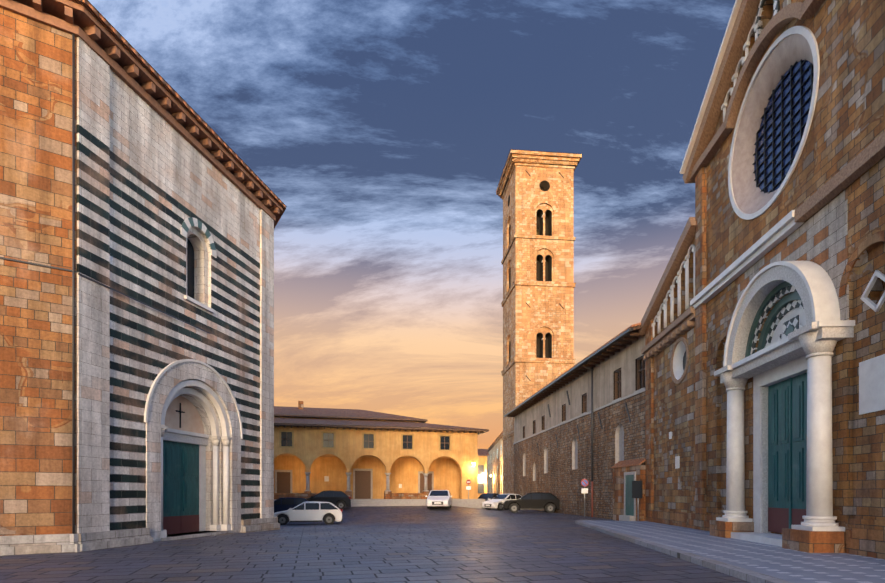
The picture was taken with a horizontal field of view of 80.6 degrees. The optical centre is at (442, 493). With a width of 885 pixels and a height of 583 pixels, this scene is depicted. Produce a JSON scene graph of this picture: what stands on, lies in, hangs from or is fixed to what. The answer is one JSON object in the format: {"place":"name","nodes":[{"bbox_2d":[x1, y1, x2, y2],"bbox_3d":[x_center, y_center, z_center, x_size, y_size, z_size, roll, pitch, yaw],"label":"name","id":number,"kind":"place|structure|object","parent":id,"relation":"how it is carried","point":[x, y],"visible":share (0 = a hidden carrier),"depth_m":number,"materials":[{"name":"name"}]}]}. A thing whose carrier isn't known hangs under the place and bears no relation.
{"place":"outdoors","nodes":[
{"label":"outdoors","id":0,"kind":"place"},
{"bbox_2d":[0,506,749,582],"bbox_3d":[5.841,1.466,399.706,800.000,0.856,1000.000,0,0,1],"label":"ground","id":1,"kind":"structure","parent":0,"point":[403,544],"depth_m":12.08,"materials":[{"name":"grey stone"}]},
{"bbox_2d":[0,0,82,555],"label":"brick wall","id":2,"kind":"structure","parent":1,"relation":"on","point":[37,287],"depth_m":12.75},
{"bbox_2d":[0,0,286,227],"bbox_3d":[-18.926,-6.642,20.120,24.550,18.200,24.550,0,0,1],"label":"cornice","id":3,"kind":"structure","parent":1,"relation":"on","point":[86,13],"depth_m":14.97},
{"bbox_2d":[76,38,259,541],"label":"striped facade","id":4,"kind":"structure","parent":1,"relation":"on","point":[167,179],"depth_m":16.27,"materials":[{"name":"white stone"}]},
{"bbox_2d":[70,25,279,551],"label":"building trim","id":5,"kind":"structure","parent":1,"relation":"on","point":[176,440],"depth_m":15.66,"materials":[{"name":"white stone"}]},
{"bbox_2d":[274,497,307,512],"bbox_3d":[-11.299,0.995,36.925,4.400,1.450,2.120,0,0,-14],"label":"dark blue car","id":6,"kind":"object","parent":1,"relation":"on","point":[283,503],"visible":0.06,"depth_m":36.17,"materials":[{"name":"blue paint"}]},
{"bbox_2d":[274,501,342,524],"bbox_3d":[-8.335,1.189,31.880,4.330,1.420,2.090,0,0,-14],"label":"car","id":7,"kind":"object","parent":1,"relation":"on","point":[319,511],"visible":0.88,"depth_m":31.15,"materials":[{"name":"white paint"}]},
{"bbox_2d":[306,490,350,508],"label":"dark grey car","id":8,"kind":"object","parent":1,"relation":"on","point":[340,499],"visible":0.56,"depth_m":40.80,"materials":[{"name":"grey paint"}]},
{"bbox_2d":[274,401,495,509],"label":"arcade building trim","id":9,"kind":"structure","parent":1,"relation":"on","point":[368,480],"depth_m":49.34,"materials":[{"name":"paint"}]},
{"bbox_2d":[466,479,470,498],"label":"road sign","id":10,"kind":"object","parent":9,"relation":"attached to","point":[468,482],"visible":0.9,"depth_m":47.27,"materials":[{"name":"grey metal"}]},
{"bbox_2d":[425,490,451,508],"bbox_3d":[-0.231,0.440,41.257,2.070,1.450,4.000,0,0,4],"label":"car","id":11,"kind":"object","parent":1,"relation":"on","point":[439,498],"visible":1,"depth_m":39.96,"materials":[{"name":"white paint"}]},
{"bbox_2d":[478,493,497,500],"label":"dark car","id":12,"kind":"object","parent":1,"relation":"on","point":[486,496],"visible":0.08,"depth_m":50.79,"materials":[{"name":"grey paint"}]},
{"bbox_2d":[478,431,502,496],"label":"buildings","id":13,"kind":"structure","parent":1,"relation":"on","point":[490,460],"depth_m":88.54,"materials":[{"name":"beige paint"}]},
{"bbox_2d":[482,494,521,509],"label":"white car","id":14,"kind":"object","parent":1,"relation":"on","point":[496,501],"visible":0.65,"depth_m":45.37,"materials":[{"name":"white paint"}]},
{"bbox_2d":[503,492,559,512],"bbox_3d":[6.745,0.683,39.650,4.300,1.560,2.120,0,0,5],"label":"black suv","id":15,"kind":"object","parent":1,"relation":"on","point":[548,502],"visible":0.98,"depth_m":38.78,"materials":[{"name":"black paint"}]},
{"bbox_2d":[503,166,573,493],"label":"tower shaft","id":16,"kind":"object","parent":1,"relation":"on","point":[535,196],"visible":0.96,"depth_m":58.11,"materials":[{"name":"beige stone"}]},
{"bbox_2d":[496,149,581,440],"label":"tower cornices","id":17,"kind":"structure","parent":1,"relation":"on","point":[543,159],"depth_m":57.79,"materials":[{"name":"beige stone"}]},
{"bbox_2d":[504,323,644,520],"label":"roof and trim","id":18,"kind":"structure","parent":1,"relation":"on","point":[626,473],"depth_m":28.21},
{"bbox_2d":[581,478,588,516],"bbox_3d":[8.825,0.256,32.385,0.480,2.450,0.094,0,0,9],"label":"no parking sign","id":19,"kind":"object","parent":1,"relation":"on","point":[584,483],"depth_m":32.36,"materials":[{"name":"grey"}]},
{"bbox_2d":[632,480,642,520],"bbox_3d":[9.370,0.429,25.046,0.128,2.100,0.560,0,0,-30],"label":"information sign","id":20,"kind":"object","parent":1,"relation":"on","point":[637,489],"visible":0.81,"depth_m":25.02,"materials":[{"name":"grey metal"}]},
{"bbox_2d":[638,0,884,559],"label":"church trim","id":21,"kind":"structure","parent":1,"relation":"on","point":[807,327],"depth_m":14.74,"materials":[{"name":"white stone"}]},
{"bbox_2d":[654,0,884,533],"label":"church facade","id":22,"kind":"structure","parent":1,"relation":"on","point":[847,124],"depth_m":12.86,"materials":[{"name":"brown stone"}]},
{"bbox_2d":[274,426,477,498],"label":"arcaded building wall","id":23,"kind":"structure","parent":0,"point":[308,450],"depth_m":46.82,"materials":[{"name":"yellow paint"}]},
{"bbox_2d":[88,0,735,448],"label":"sky","id":24,"kind":"structure","parent":0,"point":[386,131],"materials":[{"name":"blue"}]},
{"bbox_2d":[514,391,644,518],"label":"building wall","id":25,"kind":"structure","parent":0,"point":[561,471],"depth_m":33.82,"materials":[{"name":"brown stone"}]},
{"bbox_2d":[514,336,644,442],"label":"building wall","id":26,"kind":"structure","parent":0,"point":[623,359],"depth_m":33.24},
{"bbox_2d":[575,520,884,582],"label":"sidewalk","id":27,"kind":"structure","parent":0,"point":[751,562],"depth_m":11.06,"materials":[{"name":"stone"}]}
]}

